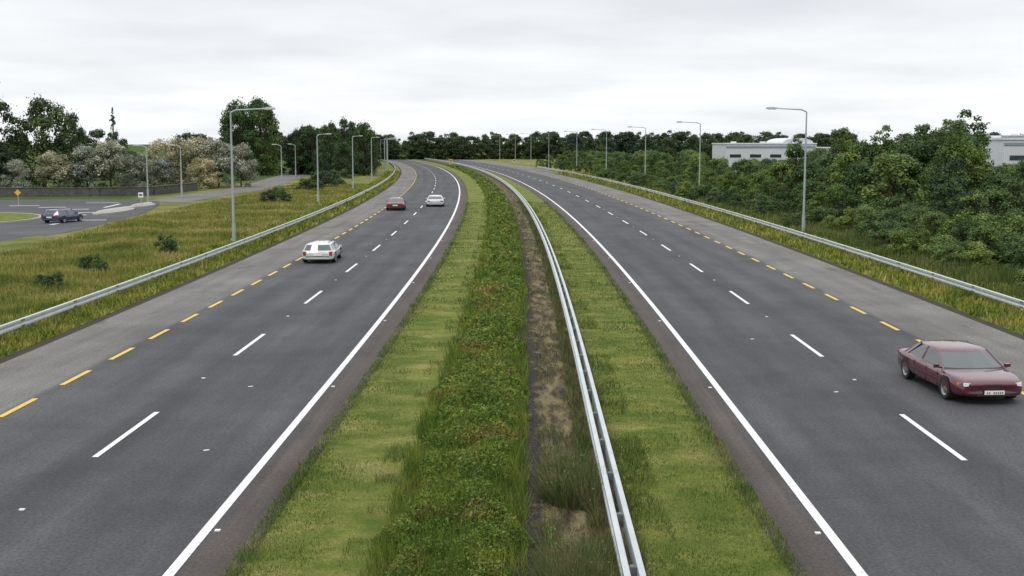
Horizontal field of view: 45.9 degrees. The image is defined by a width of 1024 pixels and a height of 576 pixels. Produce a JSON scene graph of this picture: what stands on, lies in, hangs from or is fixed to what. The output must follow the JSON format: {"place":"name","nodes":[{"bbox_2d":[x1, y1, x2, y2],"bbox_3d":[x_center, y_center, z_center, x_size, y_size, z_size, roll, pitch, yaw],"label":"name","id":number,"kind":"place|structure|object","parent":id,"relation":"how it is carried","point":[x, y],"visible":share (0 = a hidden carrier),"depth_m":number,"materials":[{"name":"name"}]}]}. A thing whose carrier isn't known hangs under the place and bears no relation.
{"place":"outdoors","nodes":[
{"label":"outdoors","id":0,"kind":"place"},
{"bbox_2d":[0,199,159,241],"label":"side road","id":1,"kind":"structure","parent":0,"point":[23,229],"depth_m":110.36,"materials":[{"name":"grey asphalt"}]},
{"bbox_2d":[0,212,40,223],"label":"roundabout island","id":2,"kind":"structure","parent":1,"relation":"on","point":[8,217],"depth_m":102.07,"materials":[{"name":"plant"}]},
{"bbox_2d":[41,208,83,222],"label":"blue hatchback car","id":3,"kind":"object","parent":1,"relation":"on","point":[62,215],"visible":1,"depth_m":97.14,"materials":[{"name":"paint"}]},
{"bbox_2d":[92,206,133,214],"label":"splitter island","id":4,"kind":"structure","parent":1,"relation":"on","point":[115,210],"depth_m":111.14,"materials":[{"name":"concrete"}]},
{"bbox_2d":[0,182,197,196],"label":"boundary wall","id":5,"kind":"structure","parent":0,"point":[83,191],"depth_m":146.41,"materials":[{"name":"stone"}]},
{"bbox_2d":[0,182,368,331],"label":"long grass","id":6,"kind":"structure","parent":0,"point":[217,210],"depth_m":76.00,"materials":[{"name":"green plant"}]},
{"bbox_2d":[149,173,309,201],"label":"side road","id":7,"kind":"structure","parent":0,"point":[270,182],"depth_m":163.35,"materials":[{"name":"grey asphalt"}]},
{"bbox_2d":[0,160,467,575],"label":"carriageway","id":8,"kind":"structure","parent":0,"point":[149,497],"depth_m":31.02,"materials":[{"name":"grey asphalt"}]},
{"bbox_2d":[0,163,401,363],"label":"road edge channel","id":9,"kind":"object","parent":8,"relation":"on","point":[44,342],"visible":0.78,"depth_m":49.80,"materials":[{"name":"grey concrete"}]},
{"bbox_2d":[302,240,341,261],"bbox_3d":[-10.451,-2.107,66.645,1.953,1.111,4.400,0,7,-2],"label":"white estate car","id":10,"kind":"object","parent":8,"relation":"on","point":[322,250],"visible":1,"depth_m":64.65,"materials":[{"name":"paint"}]},
{"bbox_2d":[238,159,486,575],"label":"central reservation","id":11,"kind":"structure","parent":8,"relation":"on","point":[362,527],"depth_m":25.52,"materials":[{"name":"green plant"}]},
{"bbox_2d":[220,200,806,575],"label":"mown grass","id":12,"kind":"structure","parent":11,"relation":"on","point":[296,477],"depth_m":24.85,"materials":[{"name":"green plant"}]},
{"bbox_2d":[386,198,406,209],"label":"red saloon car","id":13,"kind":"object","parent":8,"relation":"on","point":[396,203],"visible":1,"depth_m":115.00,"materials":[{"name":"paint"}]},
{"bbox_2d":[426,195,444,205],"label":"white saloon car","id":14,"kind":"object","parent":8,"relation":"on","point":[435,199],"visible":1,"depth_m":121.86,"materials":[{"name":"paint"}]},
{"bbox_2d":[0,164,1023,416],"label":"shoulder line marking","id":15,"kind":"object","parent":8,"relation":"on","point":[300,258],"visible":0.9,"depth_m":44.02,"materials":[{"name":"yellow paint"}]},
{"bbox_2d":[162,160,867,575],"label":"edge line marking","id":16,"kind":"object","parent":8,"relation":"on","point":[262,462],"visible":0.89,"depth_m":25.53,"materials":[{"name":"white paint"}]},
{"bbox_2d":[0,144,1001,313],"bbox_3d":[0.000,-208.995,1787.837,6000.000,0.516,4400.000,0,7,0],"label":"ground","id":17,"kind":"structure","parent":0,"point":[12,244],"depth_m":143.24,"materials":[{"name":"green plant"}]},
{"bbox_2d":[0,140,11,181],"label":"broadleaf tree","id":18,"kind":"object","parent":17,"relation":"on","point":[4,157],"visible":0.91,"depth_m":159.74,"materials":[{"name":"green plant"}]},
{"bbox_2d":[0,158,32,186],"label":"flowering bush","id":19,"kind":"object","parent":17,"relation":"on","point":[15,166],"visible":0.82,"depth_m":158.83,"materials":[{"name":"grey plant"}]},
{"bbox_2d":[0,95,33,186],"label":"broadleaf tree","id":20,"kind":"object","parent":17,"relation":"on","point":[15,154],"visible":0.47,"depth_m":169.39,"materials":[{"name":"green plant"}]},
{"bbox_2d":[10,93,77,186],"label":"broadleaf tree","id":21,"kind":"object","parent":17,"relation":"on","point":[43,121],"visible":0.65,"depth_m":171.25,"materials":[{"name":"green plant"}]},
{"bbox_2d":[30,150,73,186],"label":"flowering bush","id":22,"kind":"object","parent":17,"relation":"on","point":[54,160],"visible":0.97,"depth_m":162.47,"materials":[{"name":"beige plant"}]},
{"bbox_2d":[40,272,66,288],"bbox_3d":[-20.473,-0.264,53.840,1.136,0.898,1.125,-4,8,-28],"label":"gorse bush","id":23,"kind":"object","parent":17,"relation":"on","point":[49,279],"visible":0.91,"depth_m":53.62,"materials":[{"name":"green plant"}]},
{"bbox_2d":[60,108,88,185],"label":"broadleaf tree","id":24,"kind":"object","parent":17,"relation":"on","point":[79,131],"visible":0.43,"depth_m":178.31,"materials":[{"name":"green plant"}]},
{"bbox_2d":[61,144,110,186],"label":"flowering bush","id":25,"kind":"object","parent":17,"relation":"on","point":[85,152],"visible":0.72,"depth_m":164.78,"materials":[{"name":"grey plant"}]},
{"bbox_2d":[77,254,102,269],"bbox_3d":[-21.388,-1.251,61.215,1.403,1.027,1.389,0,7,-1],"label":"gorse bush","id":26,"kind":"object","parent":17,"relation":"on","point":[84,261],"visible":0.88,"depth_m":60.91,"materials":[{"name":"green plant"}]},
{"bbox_2d":[80,138,136,186],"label":"flowering bush","id":27,"kind":"object","parent":17,"relation":"on","point":[106,148],"visible":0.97,"depth_m":164.00,"materials":[{"name":"white plant"}]},
{"bbox_2d":[105,107,124,184],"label":"conifer tree","id":28,"kind":"object","parent":17,"relation":"on","point":[112,134],"visible":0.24,"depth_m":182.38,"materials":[{"name":"green plant"}]},
{"bbox_2d":[117,150,157,186],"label":"flowering bush","id":29,"kind":"object","parent":17,"relation":"on","point":[141,159],"visible":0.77,"depth_m":166.53,"materials":[{"name":"grey plant"}]},
{"bbox_2d":[149,156,177,185],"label":"flowering bush","id":30,"kind":"object","parent":17,"relation":"on","point":[159,162],"visible":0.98,"depth_m":168.62,"materials":[{"name":"grey plant"}]},
{"bbox_2d":[152,235,178,252],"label":"gorse bush","id":31,"kind":"object","parent":17,"relation":"on","point":[171,242],"visible":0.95,"depth_m":69.63,"materials":[{"name":"green plant"}]},
{"bbox_2d":[143,135,194,185],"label":"flowering bush","id":32,"kind":"object","parent":17,"relation":"on","point":[158,146],"visible":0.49,"depth_m":173.98,"materials":[{"name":"beige plant"}]},
{"bbox_2d":[168,135,219,186],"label":"flowering bush","id":33,"kind":"object","parent":17,"relation":"on","point":[195,144],"visible":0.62,"depth_m":174.42,"materials":[{"name":"beige plant"}]},
{"bbox_2d":[0,159,394,334],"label":"roadside crash barrier","id":34,"kind":"object","parent":17,"relation":"on","point":[30,319],"visible":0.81,"depth_m":53.03,"materials":[{"name":"metal"}]},
{"bbox_2d":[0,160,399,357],"bbox_3d":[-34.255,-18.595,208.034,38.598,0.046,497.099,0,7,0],"label":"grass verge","id":35,"kind":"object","parent":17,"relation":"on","point":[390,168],"depth_m":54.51,"materials":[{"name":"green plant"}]},
{"bbox_2d":[186,157,221,188],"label":"flowering bush","id":36,"kind":"object","parent":17,"relation":"on","point":[210,178],"visible":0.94,"depth_m":169.54,"materials":[{"name":"beige plant"}]},
{"bbox_2d":[194,137,240,186],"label":"flowering bush","id":37,"kind":"object","parent":17,"relation":"on","point":[215,145],"visible":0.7,"depth_m":174.82,"materials":[{"name":"plant"}]},
{"bbox_2d":[217,96,263,172],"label":"broadleaf tree","id":38,"kind":"object","parent":17,"relation":"on","point":[240,136],"visible":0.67,"depth_m":237.81,"materials":[{"name":"green plant"}]},
{"bbox_2d":[222,142,258,186],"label":"flowering bush","id":39,"kind":"object","parent":17,"relation":"on","point":[243,149],"visible":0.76,"depth_m":176.43,"materials":[{"name":"grey plant"}]},
{"bbox_2d":[230,107,275,241],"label":"street lamp","id":40,"kind":"object","parent":17,"relation":"on","point":[233,210],"visible":0.97,"depth_m":75.93,"materials":[{"name":"metal"}]},
{"bbox_2d":[245,95,278,174],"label":"broadleaf tree","id":41,"kind":"object","parent":17,"relation":"on","point":[258,101],"visible":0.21,"depth_m":243.41,"materials":[{"name":"green plant"}]},
{"bbox_2d":[246,103,280,175],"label":"broadleaf tree","id":42,"kind":"object","parent":17,"relation":"on","point":[266,117],"visible":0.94,"depth_m":237.24,"materials":[{"name":"green plant"}]},
{"bbox_2d":[282,128,307,173],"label":"broadleaf tree","id":43,"kind":"object","parent":17,"relation":"on","point":[286,145],"visible":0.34,"depth_m":247.31,"materials":[{"name":"green plant"}]},
{"bbox_2d":[296,125,321,173],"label":"broadleaf tree","id":44,"kind":"object","parent":17,"relation":"on","point":[311,164],"visible":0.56,"depth_m":243.42,"materials":[{"name":"green plant"}]},
{"bbox_2d":[294,178,323,189],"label":"gorse bush","id":45,"kind":"object","parent":17,"relation":"on","point":[307,183],"visible":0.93,"depth_m":154.28,"materials":[{"name":"green plant"}]},
{"bbox_2d":[313,144,330,177],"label":"broadleaf tree","id":46,"kind":"object","parent":17,"relation":"on","point":[324,163],"visible":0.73,"depth_m":212.38,"materials":[{"name":"green plant"}]},
{"bbox_2d":[308,170,338,186],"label":"gorse bush","id":47,"kind":"object","parent":17,"relation":"on","point":[329,177],"visible":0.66,"depth_m":171.57,"materials":[{"name":"green plant"}]},
{"bbox_2d":[315,120,338,169],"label":"broadleaf tree","id":48,"kind":"object","parent":17,"relation":"on","point":[326,129],"visible":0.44,"depth_m":233.34,"materials":[{"name":"green plant"}]},
{"bbox_2d":[327,169,351,184],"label":"gorse bush","id":49,"kind":"object","parent":17,"relation":"on","point":[343,172],"visible":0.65,"depth_m":184.59,"materials":[{"name":"green plant"}]},
{"bbox_2d":[331,140,356,177],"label":"broadleaf tree","id":50,"kind":"object","parent":17,"relation":"on","point":[337,165],"visible":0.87,"depth_m":219.04,"materials":[{"name":"green plant"}]},
{"bbox_2d":[330,116,363,176],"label":"broadleaf tree","id":51,"kind":"object","parent":17,"relation":"on","point":[343,124],"visible":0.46,"depth_m":229.96,"materials":[{"name":"green plant"}]},
{"bbox_2d":[351,120,379,175],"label":"broadleaf tree","id":52,"kind":"object","parent":17,"relation":"on","point":[363,128],"visible":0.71,"depth_m":234.20,"materials":[{"name":"green plant"}]},
{"bbox_2d":[0,171,1023,356],"bbox_3d":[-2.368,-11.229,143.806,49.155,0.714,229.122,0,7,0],"label":"verge grass","id":53,"kind":"structure","parent":17,"relation":"on","point":[115,300],"depth_m":58.90,"materials":[{"name":"green plant"}]},
{"bbox_2d":[4,124,1022,180],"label":"distant woodland","id":54,"kind":"object","parent":17,"relation":"on","point":[454,146],"visible":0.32,"depth_m":455.20,"materials":[{"name":"green plant"}]},
{"bbox_2d":[674,180,697,195],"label":"roadside shrub","id":55,"kind":"object","parent":17,"relation":"on","point":[686,185],"visible":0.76,"depth_m":136.65,"materials":[{"name":"green plant"}]},
{"bbox_2d":[745,192,778,211],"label":"roadside shrub","id":56,"kind":"object","parent":17,"relation":"on","point":[760,197],"visible":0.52,"depth_m":109.14,"materials":[{"name":"green plant"}]},
{"bbox_2d":[712,138,816,170],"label":"warehouse","id":57,"kind":"structure","parent":17,"relation":"on","point":[774,149],"depth_m":240.48,"materials":[{"name":"metal"}]},
{"bbox_2d":[535,147,1023,262],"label":"roadside shrubbery","id":58,"kind":"object","parent":17,"relation":"on","point":[749,178],"visible":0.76,"depth_m":103.79,"materials":[{"name":"green plant"}]},
{"bbox_2d":[537,166,1023,308],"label":"roadside crash barrier","id":59,"kind":"object","parent":17,"relation":"on","point":[996,296],"visible":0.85,"depth_m":63.26,"materials":[{"name":"metal"}]},
{"bbox_2d":[767,199,800,215],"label":"roadside shrub","id":60,"kind":"object","parent":17,"relation":"on","point":[783,203],"visible":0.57,"depth_m":102.98,"materials":[{"name":"green plant"}]},
{"bbox_2d":[766,107,806,232],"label":"street lamp","id":61,"kind":"object","parent":17,"relation":"on","point":[803,213],"visible":0.91,"depth_m":84.05,"materials":[{"name":"metal"}]},
{"bbox_2d":[779,212,811,227],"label":"roadside shrub","id":62,"kind":"object","parent":17,"relation":"on","point":[794,216],"visible":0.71,"depth_m":89.29,"materials":[{"name":"green plant"}]},
{"bbox_2d":[784,134,808,201],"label":"birch tree","id":63,"kind":"object","parent":17,"relation":"on","point":[796,152],"visible":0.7,"depth_m":122.94,"materials":[{"name":"green plant"}]},
{"bbox_2d":[805,207,841,227],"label":"roadside shrub","id":64,"kind":"object","parent":17,"relation":"on","point":[831,211],"visible":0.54,"depth_m":89.18,"materials":[{"name":"green plant"}]},
{"bbox_2d":[640,184,1023,297],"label":"long grass","id":65,"kind":"structure","parent":17,"relation":"on","point":[1004,276],"depth_m":65.29,"materials":[{"name":"green plant"}]},
{"bbox_2d":[823,128,849,205],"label":"birch tree","id":66,"kind":"object","parent":17,"relation":"on","point":[835,145],"visible":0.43,"depth_m":110.84,"materials":[{"name":"green plant"}]},
{"bbox_2d":[824,127,854,203],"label":"birch tree","id":67,"kind":"object","parent":17,"relation":"on","point":[844,148],"visible":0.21,"depth_m":114.71,"materials":[{"name":"green plant"}]},
{"bbox_2d":[834,205,876,227],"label":"roadside shrub","id":68,"kind":"object","parent":17,"relation":"on","point":[847,219],"visible":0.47,"depth_m":83.62,"materials":[{"name":"green plant"}]},
{"bbox_2d":[844,139,873,202],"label":"broadleaf tree","id":69,"kind":"object","parent":17,"relation":"on","point":[862,147],"visible":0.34,"depth_m":106.88,"materials":[{"name":"green plant"}]},
{"bbox_2d":[854,209,902,234],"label":"roadside shrub","id":70,"kind":"object","parent":17,"relation":"on","point":[890,214],"visible":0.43,"depth_m":76.87,"materials":[{"name":"green plant"}]},
{"bbox_2d":[867,125,897,184],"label":"birch tree","id":71,"kind":"object","parent":17,"relation":"on","point":[888,144],"visible":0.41,"depth_m":106.85,"materials":[{"name":"green plant"}]},
{"bbox_2d":[865,219,906,247],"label":"roadside shrub","id":72,"kind":"object","parent":17,"relation":"on","point":[883,231],"visible":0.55,"depth_m":71.52,"materials":[{"name":"green plant"}]},
{"bbox_2d":[875,194,915,212],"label":"roadside shrub","id":73,"kind":"object","parent":17,"relation":"on","point":[890,202],"visible":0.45,"depth_m":89.13,"materials":[{"name":"green plant"}]},
{"bbox_2d":[883,136,931,198],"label":"broadleaf tree","id":74,"kind":"object","parent":17,"relation":"on","point":[912,148],"visible":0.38,"depth_m":101.52,"materials":[{"name":"green plant"}]},
{"bbox_2d":[885,229,929,255],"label":"roadside shrub","id":75,"kind":"object","parent":17,"relation":"on","point":[894,234],"visible":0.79,"depth_m":66.77,"materials":[{"name":"green plant"}]},
{"bbox_2d":[897,226,932,244],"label":"roadside shrub","id":76,"kind":"object","parent":17,"relation":"on","point":[924,232],"visible":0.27,"depth_m":69.78,"materials":[{"name":"green plant"}]},
{"bbox_2d":[901,214,935,237],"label":"roadside shrub","id":77,"kind":"object","parent":17,"relation":"on","point":[908,217],"visible":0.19,"depth_m":72.88,"materials":[{"name":"green plant"}]},
{"bbox_2d":[905,123,934,186],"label":"birch tree","id":78,"kind":"object","parent":17,"relation":"on","point":[922,129],"visible":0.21,"depth_m":102.79,"materials":[{"name":"green plant"}]},
{"bbox_2d":[914,135,945,189],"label":"broadleaf tree","id":79,"kind":"object","parent":17,"relation":"on","point":[937,143],"visible":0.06,"depth_m":103.07,"materials":[{"name":"green plant"}]},
{"bbox_2d":[927,118,952,163],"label":"birch tree","id":80,"kind":"object","parent":17,"relation":"on","point":[946,122],"visible":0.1,"depth_m":104.84,"materials":[{"name":"green plant"}]},
{"bbox_2d":[918,234,966,264],"bbox_3d":[22.241,-1.865,62.236,2.661,1.852,2.568,6,9,42],"label":"roadside shrub","id":81,"kind":"object","parent":17,"relation":"on","point":[943,240],"visible":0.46,"depth_m":61.88,"materials":[{"name":"green plant"}]},
{"bbox_2d":[931,244,964,266],"bbox_3d":[21.871,-1.484,60.234,1.789,1.478,1.854,6,9,42],"label":"roadside shrub","id":82,"kind":"object","parent":17,"relation":"on","point":[943,253],"visible":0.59,"depth_m":60.00,"materials":[{"name":"green plant"}]},
{"bbox_2d":[925,156,974,213],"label":"broadleaf tree","id":83,"kind":"object","parent":17,"relation":"on","point":[946,168],"visible":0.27,"depth_m":83.06,"materials":[{"name":"green plant"}]},
{"bbox_2d":[928,178,972,218],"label":"broadleaf tree","id":84,"kind":"object","parent":17,"relation":"on","point":[943,188],"visible":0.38,"depth_m":78.43,"materials":[{"name":"green plant"}]},
{"bbox_2d":[931,123,970,188],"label":"birch tree","id":85,"kind":"object","parent":17,"relation":"on","point":[954,126],"visible":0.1,"depth_m":94.21,"materials":[{"name":"green plant"}]},
{"bbox_2d":[922,130,993,202],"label":"broadleaf tree","id":86,"kind":"object","parent":17,"relation":"on","point":[968,149],"visible":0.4,"depth_m":90.95,"materials":[{"name":"green plant"}]},
{"bbox_2d":[942,211,980,229],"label":"roadside shrub","id":87,"kind":"object","parent":17,"relation":"on","point":[963,215],"visible":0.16,"depth_m":71.78,"materials":[{"name":"green plant"}]},
{"bbox_2d":[947,109,990,166],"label":"birch tree","id":88,"kind":"object","parent":17,"relation":"on","point":[981,126],"visible":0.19,"depth_m":100.75,"materials":[{"name":"green plant"}]},
{"bbox_2d":[951,240,996,270],"bbox_3d":[22.508,-1.435,58.773,2.264,1.777,2.185,6,9,41],"label":"roadside shrub","id":89,"kind":"object","parent":17,"relation":"on","point":[978,251],"visible":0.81,"depth_m":58.37,"materials":[{"name":"green plant"}]},
{"bbox_2d":[955,131,995,189],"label":"broadleaf tree","id":90,"kind":"object","parent":17,"relation":"on","point":[976,141],"visible":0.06,"depth_m":95.76,"materials":[{"name":"green plant"}]},
{"bbox_2d":[977,230,1021,263],"bbox_3d":[25.210,-1.891,61.748,3.072,2.230,3.196,-2,7,-16],"label":"roadside shrub","id":91,"kind":"object","parent":17,"relation":"on","point":[1010,241],"visible":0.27,"depth_m":61.40,"materials":[{"name":"green plant"}]},
{"bbox_2d":[985,136,1023,167],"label":"warehouse","id":92,"kind":"structure","parent":17,"relation":"on","point":[1007,150],"depth_m":155.12,"materials":[{"name":"metal"}]},
{"bbox_2d":[988,213,1023,247],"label":"roadside shrub","id":93,"kind":"object","parent":17,"relation":"on","point":[1016,226],"visible":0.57,"depth_m":65.08,"materials":[{"name":"green plant"}]},
{"bbox_2d":[996,157,1023,213],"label":"broadleaf tree","id":94,"kind":"object","parent":17,"relation":"on","point":[1017,183],"visible":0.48,"depth_m":77.44,"materials":[{"name":"green plant"}]},
{"bbox_2d":[1003,240,1023,273],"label":"roadside shrub","id":95,"kind":"object","parent":17,"relation":"on","point":[1018,246],"visible":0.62,"depth_m":56.44,"materials":[{"name":"green plant"}]},
{"bbox_2d":[382,159,631,575],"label":"central reservation verge","id":96,"kind":"structure","parent":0,"point":[544,398],"depth_m":30.09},
{"bbox_2d":[362,164,537,575],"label":"median hedge","id":97,"kind":"object","parent":96,"relation":"on","point":[501,270],"visible":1,"depth_m":24.42,"materials":[{"name":"green plant"}]},
{"bbox_2d":[424,158,645,575],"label":"central crash barrier","id":98,"kind":"object","parent":96,"relation":"on","point":[619,519],"visible":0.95,"depth_m":24.21,"materials":[{"name":"metal"}]},
{"bbox_2d":[545,450,612,575],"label":"roadside weeds","id":99,"kind":"object","parent":96,"relation":"on","point":[554,528],"visible":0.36,"depth_m":20.32,"materials":[{"name":"green plant"}]},
{"bbox_2d":[0,0,1023,143],"label":"sky","id":100,"kind":"structure","parent":0,"point":[165,68],"materials":[{"name":"white"}]},
{"bbox_2d":[511,200,652,575],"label":"dry grass","id":101,"kind":"structure","parent":0,"point":[562,564],"depth_m":21.59,"materials":[{"name":"plant"}]},
{"bbox_2d":[426,159,791,575],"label":"central reservation","id":102,"kind":"structure","parent":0,"point":[528,195],"depth_m":25.29,"materials":[{"name":"green plant"}]},
{"bbox_2d":[443,160,1023,575],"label":"carriageway","id":103,"kind":"structure","parent":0,"point":[885,487],"depth_m":31.39,"materials":[{"name":"grey asphalt"}]},
{"bbox_2d":[92,161,966,459],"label":"lane line marking","id":104,"kind":"object","parent":103,"relation":"on","point":[922,429],"visible":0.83,"depth_m":28.19,"materials":[{"name":"white paint"}]},
{"bbox_2d":[534,169,1023,339],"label":"road edge channel","id":105,"kind":"object","parent":103,"relation":"on","point":[1008,331],"visible":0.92,"depth_m":56.23,"materials":[{"name":"grey concrete"}]},
{"bbox_2d":[898,340,1021,398],"bbox_3d":[11.751,2.071,31.858,2.013,1.137,4.503,0,7,-3],"label":"maroon saloon car","id":106,"kind":"object","parent":103,"relation":"on","point":[951,369],"visible":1,"depth_m":30.93,"materials":[{"name":"paint"}]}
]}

